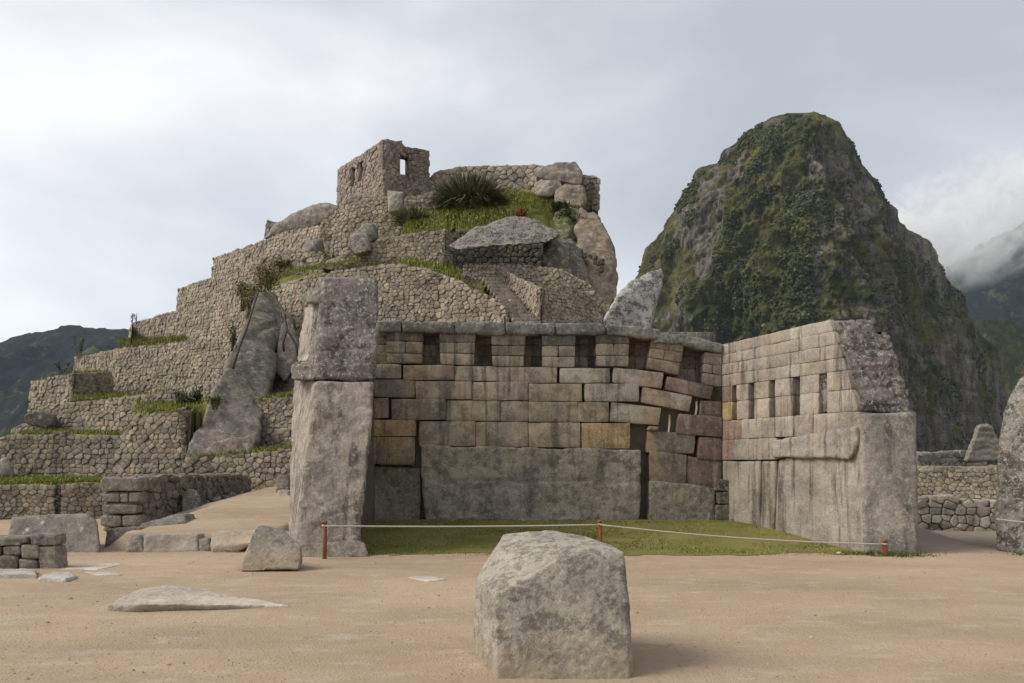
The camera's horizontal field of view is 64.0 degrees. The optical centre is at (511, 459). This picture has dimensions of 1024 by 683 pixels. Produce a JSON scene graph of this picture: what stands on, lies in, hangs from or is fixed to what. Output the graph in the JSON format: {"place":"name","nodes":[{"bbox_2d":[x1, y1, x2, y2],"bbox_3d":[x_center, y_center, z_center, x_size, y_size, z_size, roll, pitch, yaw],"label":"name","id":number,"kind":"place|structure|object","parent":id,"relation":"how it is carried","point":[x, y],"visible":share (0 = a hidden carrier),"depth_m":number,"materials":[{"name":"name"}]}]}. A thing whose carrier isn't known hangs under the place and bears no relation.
{"place":"outdoors","nodes":[
{"label":"outdoors","id":0,"kind":"place"},
{"bbox_2d":[0,325,128,437],"bbox_3d":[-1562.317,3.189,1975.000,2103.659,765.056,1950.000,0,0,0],"label":"mountain","id":1,"kind":"structure","parent":0,"point":[26,359],"depth_m":2071.15,"materials":[{"name":"green plant"}]},
{"bbox_2d":[0,164,1023,557],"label":"hill","id":2,"kind":"structure","parent":0,"point":[544,218],"depth_m":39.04,"materials":[{"name":"green plant"}]},
{"bbox_2d":[0,457,13,477],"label":"boulder","id":3,"kind":"object","parent":2,"relation":"on","point":[6,468],"visible":0.94,"depth_m":25.00,"materials":[{"name":"grey stone"}]},
{"bbox_2d":[24,411,56,427],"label":"boulder","id":4,"kind":"object","parent":2,"relation":"on","point":[41,419],"visible":1,"depth_m":30.00,"materials":[{"name":"grey stone"}]},
{"bbox_2d":[27,371,113,412],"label":"terrace wall","id":5,"kind":"structure","parent":2,"relation":"on","point":[50,392],"depth_m":34.67,"materials":[{"name":"stone"}]},
{"bbox_2d":[54,361,69,374],"bbox_3d":[-18.922,-3.901,34.450,0.868,0.612,0.485,0,0,0],"label":"sapling","id":6,"kind":"object","parent":5,"relation":"on","point":[58,366],"visible":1,"depth_m":34.46,"materials":[{"name":"green plant"}]},
{"bbox_2d":[0,407,192,483],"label":"terrace wall","id":7,"kind":"structure","parent":2,"relation":"on","point":[156,443],"depth_m":26.82,"materials":[{"name":"stone"}]},
{"bbox_2d":[11,390,187,434],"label":"terrace wall","id":8,"kind":"structure","parent":2,"relation":"on","point":[114,414],"depth_m":30.27,"materials":[{"name":"stone"}]},
{"bbox_2d":[73,331,239,400],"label":"terrace wall","id":9,"kind":"structure","parent":2,"relation":"on","point":[174,366],"depth_m":36.32,"materials":[{"name":"stone"}]},
{"bbox_2d":[73,335,84,358],"bbox_3d":[-20.903,-5.448,39.548,0.722,1.180,0.393,0,0,0],"label":"sapling","id":10,"kind":"object","parent":9,"relation":"on","point":[81,345],"visible":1,"depth_m":39.50,"materials":[{"name":"green plant"}]},
{"bbox_2d":[175,393,195,408],"bbox_3d":[-11.290,-2.035,28.274,0.826,0.602,0.613,0,0,0],"label":"bush","id":11,"kind":"object","parent":2,"relation":"on","point":[186,399],"visible":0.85,"depth_m":28.24,"materials":[{"name":"green plant"}]},
{"bbox_2d":[187,386,206,405],"bbox_3d":[-11.001,-2.244,28.577,0.723,0.712,0.621,0,0,0],"label":"bush","id":12,"kind":"object","parent":2,"relation":"on","point":[194,394],"visible":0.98,"depth_m":28.53,"materials":[{"name":"green plant"}]},
{"bbox_2d":[128,285,266,346],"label":"terrace wall","id":13,"kind":"structure","parent":2,"relation":"on","point":[211,319],"depth_m":42.56,"materials":[{"name":"stone"}]},
{"bbox_2d":[130,313,136,325],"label":"sapling","id":14,"kind":"object","parent":13,"relation":"on","point":[131,321],"visible":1,"depth_m":46.48,"materials":[{"name":"green plant"}]},
{"bbox_2d":[176,264,257,309],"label":"terrace wall","id":15,"kind":"structure","parent":2,"relation":"on","point":[215,287],"depth_m":47.30,"materials":[{"name":"stone"}]},
{"bbox_2d":[200,436,253,457],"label":"boulder","id":16,"kind":"object","parent":2,"relation":"on","point":[239,444],"visible":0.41,"depth_m":24.96,"materials":[{"name":"grey stone"}]},
{"bbox_2d":[185,292,283,461],"bbox_3d":[-9.366,-3.288,30.059,2.056,7.257,9.624,0,0,-3],"label":"leaning rock","id":17,"kind":"object","parent":2,"relation":"on","point":[244,383],"visible":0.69,"depth_m":27.98,"materials":[{"name":"grey stone"}]},
{"bbox_2d":[206,395,222,409],"bbox_3d":[-9.528,-1.857,26.299,0.566,0.501,0.567,0,0,-13],"label":"bush","id":18,"kind":"object","parent":17,"relation":"on","point":[217,400],"visible":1,"depth_m":26.24,"materials":[{"name":"green plant"}]},
{"bbox_2d":[226,319,239,350],"bbox_3d":[-10.268,-4.598,30.180,0.528,1.211,0.604,0,0,0],"label":"bush","id":19,"kind":"object","parent":17,"relation":"on","point":[232,335],"visible":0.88,"depth_m":30.14,"materials":[{"name":"green plant"}]},
{"bbox_2d":[238,284,255,319],"bbox_3d":[-10.436,-6.165,32.308,0.806,1.573,0.681,0,0,0],"label":"bush","id":20,"kind":"object","parent":17,"relation":"on","point":[247,301],"visible":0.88,"depth_m":32.24,"materials":[{"name":"green plant"}]},
{"bbox_2d":[232,289,297,368],"bbox_3d":[-8.695,-4.871,29.925,2.075,3.576,4.248,0,0,-5],"label":"creeping vine","id":21,"kind":"object","parent":17,"relation":"on","point":[285,321],"visible":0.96,"depth_m":29.85,"materials":[{"name":"green plant"}]},
{"bbox_2d":[246,263,284,297],"bbox_3d":[-10.047,-7.243,33.193,1.679,1.504,1.131,0,0,0],"label":"bush","id":22,"kind":"object","parent":17,"relation":"on","point":[268,273],"visible":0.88,"depth_m":33.16,"materials":[{"name":"green plant"}]},
{"bbox_2d":[231,278,252,310],"bbox_3d":[-10.924,-6.735,33.206,0.990,1.450,0.817,0,0,0],"label":"bush","id":23,"kind":"object","parent":2,"relation":"on","point":[238,287],"visible":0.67,"depth_m":33.18,"materials":[{"name":"green plant"}]},
{"bbox_2d":[264,220,276,238],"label":"ruin wall","id":24,"kind":"structure","parent":2,"relation":"on","point":[269,224],"depth_m":50.40,"materials":[{"name":"stone"}]},
{"bbox_2d":[256,396,293,452],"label":"terrace wall","id":25,"kind":"structure","parent":2,"relation":"on","point":[276,424],"depth_m":27.26,"materials":[{"name":"stone"}]},
{"bbox_2d":[268,255,290,271],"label":"bush","id":26,"kind":"object","parent":2,"relation":"on","point":[281,265],"visible":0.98,"depth_m":40.39,"materials":[{"name":"green plant"}]},
{"bbox_2d":[272,350,294,396],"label":"terrace wall","id":27,"kind":"structure","parent":2,"relation":"on","point":[281,385],"depth_m":30.74,"materials":[{"name":"stone"}]},
{"bbox_2d":[276,318,298,380],"bbox_3d":[-8.465,-4.112,31.142,0.929,2.418,1.807,0,0,-9],"label":"boulder","id":28,"kind":"object","parent":2,"relation":"on","point":[286,359],"visible":0.69,"depth_m":30.42,"materials":[{"name":"grey stone"}]},
{"bbox_2d":[255,249,331,284],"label":"terrace wall","id":29,"kind":"structure","parent":2,"relation":"on","point":[294,257],"depth_m":40.60,"materials":[{"name":"stone"}]},
{"bbox_2d":[264,202,335,238],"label":"boulder","id":30,"kind":"object","parent":2,"relation":"on","point":[313,215],"visible":0.46,"depth_m":49.19,"materials":[{"name":"grey stone"}]},
{"bbox_2d":[301,238,324,261],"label":"boulder","id":31,"kind":"object","parent":2,"relation":"on","point":[314,245],"visible":0.7,"depth_m":41.30,"materials":[{"name":"grey stone"}]},
{"bbox_2d":[211,190,447,276],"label":"terrace wall","id":32,"kind":"structure","parent":2,"relation":"on","point":[341,222],"depth_m":46.91,"materials":[{"name":"stone"}]},
{"bbox_2d":[322,257,338,271],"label":"boulder","id":33,"kind":"object","parent":2,"relation":"on","point":[330,269],"visible":0.3,"depth_m":39.28,"materials":[{"name":"grey stone"}]},
{"bbox_2d":[348,229,371,255],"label":"boulder","id":34,"kind":"object","parent":2,"relation":"on","point":[359,244],"visible":0.9,"depth_m":36.50,"materials":[{"name":"grey stone"}]},
{"bbox_2d":[360,223,378,242],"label":"boulder","id":35,"kind":"object","parent":2,"relation":"on","point":[370,230],"visible":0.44,"depth_m":38.01,"materials":[{"name":"grey stone"}]},
{"bbox_2d":[336,139,429,204],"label":"ruined building","id":36,"kind":"structure","parent":2,"relation":"on","point":[373,170],"depth_m":49.16,"materials":[{"name":"stone"}]},
{"bbox_2d":[262,263,508,342],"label":"terrace wall","id":37,"kind":"structure","parent":2,"relation":"on","point":[411,294],"depth_m":31.91,"materials":[{"name":"stone"}]},
{"bbox_2d":[335,229,454,274],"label":"terrace wall","id":38,"kind":"structure","parent":2,"relation":"on","point":[427,245],"depth_m":36.84,"materials":[{"name":"stone"}]},
{"bbox_2d":[387,190,403,214],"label":"boulder","id":39,"kind":"object","parent":2,"relation":"on","point":[395,200],"visible":0.89,"depth_m":44.66,"materials":[{"name":"grey stone"}]},
{"bbox_2d":[382,204,433,229],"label":"spiky tussock","id":40,"kind":"object","parent":2,"relation":"on","point":[414,214],"visible":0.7,"depth_m":40.45,"materials":[{"name":"green plant"}]},
{"bbox_2d":[418,168,521,225],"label":"spiky tussock","id":41,"kind":"object","parent":2,"relation":"on","point":[476,196],"visible":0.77,"depth_m":41.82,"materials":[{"name":"green plant"}]},
{"bbox_2d":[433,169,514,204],"bbox_3d":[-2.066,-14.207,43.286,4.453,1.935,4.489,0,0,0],"label":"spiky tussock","id":42,"kind":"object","parent":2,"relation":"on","point":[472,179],"visible":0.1,"depth_m":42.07,"materials":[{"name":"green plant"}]},
{"bbox_2d":[448,216,559,249],"bbox_3d":[-0.306,-9.940,35.876,4.730,2.502,4.416,0,0,0],"label":"overhanging rock","id":43,"kind":"object","parent":2,"relation":"on","point":[515,230],"visible":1,"depth_m":34.41,"materials":[{"name":"stone"}]},
{"bbox_2d":[511,206,529,216],"bbox_3d":[0.387,-11.224,37.008,1.014,0.428,0.939,0,0,-31],"label":"bromeliad","id":44,"kind":"object","parent":43,"relation":"on","point":[520,214],"visible":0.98,"depth_m":36.88,"materials":[{"name":"red plant"}]},
{"bbox_2d":[482,277,540,323],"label":"stone stairs","id":45,"kind":"structure","parent":2,"relation":"on","point":[498,290],"depth_m":31.37,"materials":[{"name":"grey stone"}]},
{"bbox_2d":[429,164,600,214],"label":"terrace wall","id":46,"kind":"structure","parent":2,"relation":"on","point":[522,177],"depth_m":49.29,"materials":[{"name":"stone"}]},
{"bbox_2d":[450,230,604,275],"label":"terrace wall","id":47,"kind":"structure","parent":2,"relation":"on","point":[523,254],"depth_m":39.85,"materials":[{"name":"stone"}]},
{"bbox_2d":[461,263,610,310],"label":"terrace wall","id":48,"kind":"structure","parent":2,"relation":"on","point":[552,276],"depth_m":34.21,"materials":[{"name":"stone"}]},
{"bbox_2d":[534,179,562,201],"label":"boulder","id":49,"kind":"object","parent":2,"relation":"on","point":[544,188],"visible":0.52,"depth_m":44.90,"materials":[{"name":"grey stone"}]},
{"bbox_2d":[505,271,607,325],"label":"terrace wall","id":50,"kind":"structure","parent":2,"relation":"on","point":[569,303],"depth_m":31.01,"materials":[{"name":"stone"}]},
{"bbox_2d":[535,162,582,184],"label":"boulder","id":51,"kind":"object","parent":2,"relation":"on","point":[570,173],"visible":0.66,"depth_m":46.33,"materials":[{"name":"grey stone"}]},
{"bbox_2d":[541,238,589,283],"bbox_3d":[2.358,-8.776,37.862,2.226,2.682,4.814,0,0,0],"label":"outcrop","id":52,"kind":"object","parent":2,"relation":"on","point":[563,254],"visible":0.52,"depth_m":35.89,"materials":[{"name":"grey stone"}]},
{"bbox_2d":[553,207,579,241],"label":"outcrop","id":53,"kind":"object","parent":2,"relation":"on","point":[564,226],"visible":0.22,"depth_m":40.39,"materials":[{"name":"stone"}]},
{"bbox_2d":[540,195,571,213],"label":"bush","id":54,"kind":"object","parent":53,"relation":"on","point":[556,205],"visible":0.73,"depth_m":41.78,"materials":[{"name":"green plant"}]},
{"bbox_2d":[554,184,586,207],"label":"boulder","id":55,"kind":"object","parent":2,"relation":"on","point":[576,194],"visible":0.47,"depth_m":44.34,"materials":[{"name":"grey stone"}]},
{"bbox_2d":[555,205,586,221],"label":"bush","id":56,"kind":"object","parent":2,"relation":"on","point":[565,212],"visible":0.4,"depth_m":40.82,"materials":[{"name":"green plant"}]},
{"bbox_2d":[573,208,618,305],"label":"cliff","id":57,"kind":"structure","parent":2,"relation":"on","point":[591,235],"depth_m":38.28,"materials":[{"name":"grey stone"}]},
{"bbox_2d":[603,269,663,327],"bbox_3d":[3.943,-4.866,25.151,1.352,2.187,3.132,0,0,25],"label":"leaning rock","id":58,"kind":"object","parent":2,"relation":"on","point":[635,302],"visible":0.88,"depth_m":24.33,"materials":[{"name":"stone"}]},
{"bbox_2d":[0,487,1023,682],"bbox_3d":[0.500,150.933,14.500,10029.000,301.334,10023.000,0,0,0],"label":"ground","id":59,"kind":"structure","parent":0,"point":[863,651],"depth_m":8.29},
{"bbox_2d":[0,568,36,578],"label":"flat stone","id":60,"kind":"object","parent":59,"relation":"on","point":[16,573],"visible":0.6,"depth_m":11.01,"materials":[{"name":"grey stone"}]},
{"bbox_2d":[0,484,56,519],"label":"terrace wall","id":61,"kind":"structure","parent":59,"relation":"on","point":[16,500],"depth_m":22.09,"materials":[{"name":"stone"}]},
{"bbox_2d":[0,532,67,568],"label":"wall stub","id":62,"kind":"object","parent":59,"relation":"on","point":[42,550],"depth_m":12.00,"materials":[{"name":"grey stone"}]},
{"bbox_2d":[9,513,100,552],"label":"cut block","id":63,"kind":"structure","parent":59,"relation":"on","point":[81,531],"depth_m":14.39,"materials":[{"name":"grey stone"}]},
{"bbox_2d":[38,572,76,581],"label":"flat stone","id":64,"kind":"object","parent":59,"relation":"on","point":[60,576],"visible":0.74,"depth_m":10.79,"materials":[{"name":"grey stone"}]},
{"bbox_2d":[61,482,103,518],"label":"terrace wall","id":65,"kind":"structure","parent":59,"relation":"on","point":[85,497],"depth_m":22.41,"materials":[{"name":"stone"}]},
{"bbox_2d":[53,485,66,513],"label":"drain slab","id":66,"kind":"structure","parent":65,"relation":"attached to","point":[58,496],"depth_m":22.34,"materials":[{"name":"stone"}]},
{"bbox_2d":[64,563,120,569],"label":"flat stone","id":67,"kind":"object","parent":59,"relation":"on","point":[94,566],"visible":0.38,"depth_m":12.16,"materials":[{"name":"grey stone"}]},
{"bbox_2d":[85,572,121,575],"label":"flat stone","id":68,"kind":"object","parent":59,"relation":"on","point":[105,574],"visible":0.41,"depth_m":11.40,"materials":[{"name":"grey stone"}]},
{"bbox_2d":[105,526,148,547],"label":"stone block","id":69,"kind":"structure","parent":59,"relation":"on","point":[113,535],"depth_m":15.01,"materials":[{"name":"grey stone"}]},
{"bbox_2d":[126,533,146,551],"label":"kerb stone","id":70,"kind":"object","parent":59,"relation":"on","point":[135,543],"visible":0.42,"depth_m":14.34,"materials":[{"name":"grey stone"}]},
{"bbox_2d":[141,513,194,526],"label":"stone block","id":71,"kind":"structure","parent":59,"relation":"on","point":[184,518],"depth_m":16.04,"materials":[{"name":"grey stone"}]},
{"bbox_2d":[143,532,203,551],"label":"kerb stone","id":72,"kind":"object","parent":59,"relation":"on","point":[171,542],"visible":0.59,"depth_m":14.36,"materials":[{"name":"beige stone"}]},
{"bbox_2d":[100,473,251,530],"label":"stacked wall","id":73,"kind":"structure","parent":59,"relation":"on","point":[133,500],"depth_m":18.72,"materials":[{"name":"stone"}]},
{"bbox_2d":[182,489,201,511],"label":"standing stone","id":74,"kind":"object","parent":59,"relation":"on","point":[191,498],"visible":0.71,"depth_m":19.74,"materials":[{"name":"grey stone"}]},
{"bbox_2d":[107,585,288,611],"bbox_3d":[-3.507,1.600,8.925,1.776,0.276,1.349,0,0,38],"label":"flat rock","id":75,"kind":"object","parent":59,"relation":"on","point":[167,598],"visible":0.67,"depth_m":8.85,"materials":[{"name":"stone"}]},
{"bbox_2d":[199,537,210,551],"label":"kerb stone","id":76,"kind":"object","parent":59,"relation":"on","point":[204,543],"visible":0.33,"depth_m":14.35,"materials":[{"name":"grey stone"}]},
{"bbox_2d":[212,548,246,551],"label":"kerb stone","id":77,"kind":"object","parent":59,"relation":"on","point":[215,550],"visible":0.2,"depth_m":14.22,"materials":[{"name":"beige stone"}]},
{"bbox_2d":[210,529,254,551],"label":"kerb stone","id":78,"kind":"object","parent":59,"relation":"on","point":[231,539],"visible":0.63,"depth_m":14.37,"materials":[{"name":"beige stone"}]},
{"bbox_2d":[181,448,291,490],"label":"terrace wall","id":79,"kind":"structure","parent":59,"relation":"on","point":[264,469],"depth_m":24.40,"materials":[{"name":"stone"}]},
{"bbox_2d":[239,525,302,570],"bbox_3d":[-3.572,1.282,12.302,1.053,0.633,1.197,0,0,0],"label":"boulder","id":80,"kind":"object","parent":59,"relation":"on","point":[270,548],"visible":1,"depth_m":11.86,"materials":[{"name":"stone"}]},
{"bbox_2d":[276,475,290,491],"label":"stone block","id":81,"kind":"structure","parent":59,"relation":"on","point":[283,482],"depth_m":22.50,"materials":[{"name":"grey stone"}]},
{"bbox_2d":[277,489,289,495],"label":"stone block","id":82,"kind":"structure","parent":59,"relation":"on","point":[283,492],"depth_m":21.63,"materials":[{"name":"grey stone"}]},
{"bbox_2d":[322,521,326,558],"bbox_3d":[-3.053,1.349,13.350,0.084,0.703,0.088,0,0,0],"label":"rope post","id":83,"kind":"object","parent":59,"relation":"on","point":[324,523],"visible":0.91,"depth_m":13.32,"materials":[{"name":"wood"}]},
{"bbox_2d":[325,524,599,526],"bbox_3d":[-0.780,1.087,13.595,4.578,0.058,0.027,0,0,-7],"label":"rope","id":84,"kind":"object","parent":83,"relation":"attached to","point":[464,526],"visible":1,"depth_m":13.60,"materials":[{"name":"fabric"}]},
{"bbox_2d":[288,277,378,556],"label":"temple pillar","id":85,"kind":"structure","parent":59,"relation":"on","point":[332,464],"depth_m":14.39,"materials":[{"name":"stone"}]},
{"bbox_2d":[409,576,445,581],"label":"flat stone","id":86,"kind":"object","parent":59,"relation":"on","point":[427,578],"visible":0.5,"depth_m":10.94,"materials":[{"name":"beige stone"}]},
{"bbox_2d":[370,320,729,520],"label":"temple back wall","id":87,"kind":"structure","parent":59,"relation":"on","point":[487,421],"depth_m":17.30,"materials":[{"name":"stone"}]},
{"bbox_2d":[668,415,670,431],"bbox_3d":[3.336,-0.774,17.400,0.066,0.361,0.049,0,0,0],"label":"wooden stick","id":88,"kind":"object","parent":87,"relation":"on","point":[669,420],"visible":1,"depth_m":17.39,"materials":[{"name":"beige wood"}]},
{"bbox_2d":[695,401,697,414],"bbox_3d":[3.909,-1.103,17.400,0.066,0.297,0.049,0,0,0],"label":"wooden stick","id":89,"kind":"object","parent":87,"relation":"on","point":[696,405],"visible":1,"depth_m":17.39,"materials":[{"name":"beige wood"}]},
{"bbox_2d":[473,530,632,679],"bbox_3d":[0.317,1.177,6.714,1.259,1.123,1.557,0,0,0],"label":"boulder","id":90,"kind":"object","parent":59,"relation":"on","point":[552,604],"visible":0.98,"depth_m":6.15,"materials":[{"name":"stone"}]},
{"bbox_2d":[361,519,881,555],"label":"lawn","id":91,"kind":"structure","parent":59,"relation":"on","point":[490,541],"depth_m":15.40,"materials":[{"name":"green plant"}]},
{"bbox_2d":[598,520,601,541],"bbox_3d":[1.492,1.361,13.900,0.073,0.679,0.077,0,0,0],"label":"rope post","id":92,"kind":"object","parent":91,"relation":"on","point":[600,530],"visible":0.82,"depth_m":13.88,"materials":[{"name":"wood"}]},
{"bbox_2d":[600,524,883,544],"bbox_3d":[3.857,1.250,13.770,4.738,0.334,0.027,0,0,2],"label":"rope","id":93,"kind":"object","parent":92,"relation":"attached to","point":[744,537],"visible":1,"depth_m":13.76,"materials":[{"name":"fabric"}]},
{"bbox_2d":[722,319,918,553],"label":"temple wing","id":94,"kind":"structure","parent":59,"relation":"on","point":[819,424],"depth_m":14.97,"materials":[{"name":"grey stone"}]},
{"bbox_2d":[881,540,887,555],"bbox_3d":[6.223,1.540,13.700,0.094,0.413,0.099,0,0,0],"label":"rope post","id":95,"kind":"object","parent":59,"relation":"on","point":[884,547],"visible":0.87,"depth_m":13.67,"materials":[{"name":"wood"}]},
{"bbox_2d":[917,450,986,466],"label":"ruin wall","id":96,"kind":"structure","parent":59,"relation":"on","point":[947,458],"depth_m":40.22,"materials":[{"name":"stone"}]},
{"bbox_2d":[964,424,998,461],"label":"ruin gable","id":97,"kind":"structure","parent":96,"relation":"on","point":[983,446],"depth_m":38.51,"materials":[{"name":"stone"}]},
{"bbox_2d":[918,493,996,530],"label":"dry stone wall","id":98,"kind":"structure","parent":59,"relation":"on","point":[943,512],"depth_m":18.60,"materials":[{"name":"grey stone"}]},
{"bbox_2d":[917,464,997,499],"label":"terrace wall","id":99,"kind":"structure","parent":59,"relation":"on","point":[975,482],"depth_m":27.25,"materials":[{"name":"stone"}]},
{"bbox_2d":[995,376,1023,552],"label":"standing pillar","id":100,"kind":"structure","parent":59,"relation":"on","point":[1009,504],"depth_m":14.39,"materials":[{"name":"stone"}]},
{"bbox_2d":[996,518,1023,522],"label":"rope","id":101,"kind":"object","parent":100,"relation":"attached to","point":[1010,520],"visible":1,"depth_m":14.07,"materials":[{"name":"beige fabric"}]},
{"bbox_2d":[0,0,1023,342],"label":"sky","id":102,"kind":"structure","parent":0,"point":[143,143],"materials":[{"name":"grey"}]},
{"bbox_2d":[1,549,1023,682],"bbox_3d":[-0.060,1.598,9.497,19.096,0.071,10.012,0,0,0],"label":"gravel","id":103,"kind":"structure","parent":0,"point":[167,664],"depth_m":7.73,"materials":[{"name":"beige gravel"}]},
{"bbox_2d":[635,112,1009,465],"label":"mountain","id":104,"kind":"structure","parent":0,"point":[952,339],"depth_m":889.61,"materials":[{"name":"green plant"}]},
{"bbox_2d":[637,111,1003,462],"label":"forest","id":105,"kind":"object","parent":104,"relation":"on","point":[793,210],"visible":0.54,"depth_m":867.39,"materials":[{"name":"green plant"}]},
{"bbox_2d":[944,222,1023,328],"bbox_3d":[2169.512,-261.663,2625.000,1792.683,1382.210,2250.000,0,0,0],"label":"mountain","id":106,"kind":"structure","parent":0,"point":[987,280],"depth_m":2827.63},
{"bbox_2d":[974,319,1023,396],"bbox_3d":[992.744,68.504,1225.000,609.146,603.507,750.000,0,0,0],"label":"mountain","id":107,"kind":"structure","parent":0,"point":[1005,337],"depth_m":1296.67,"materials":[{"name":"green plant"}]}
]}

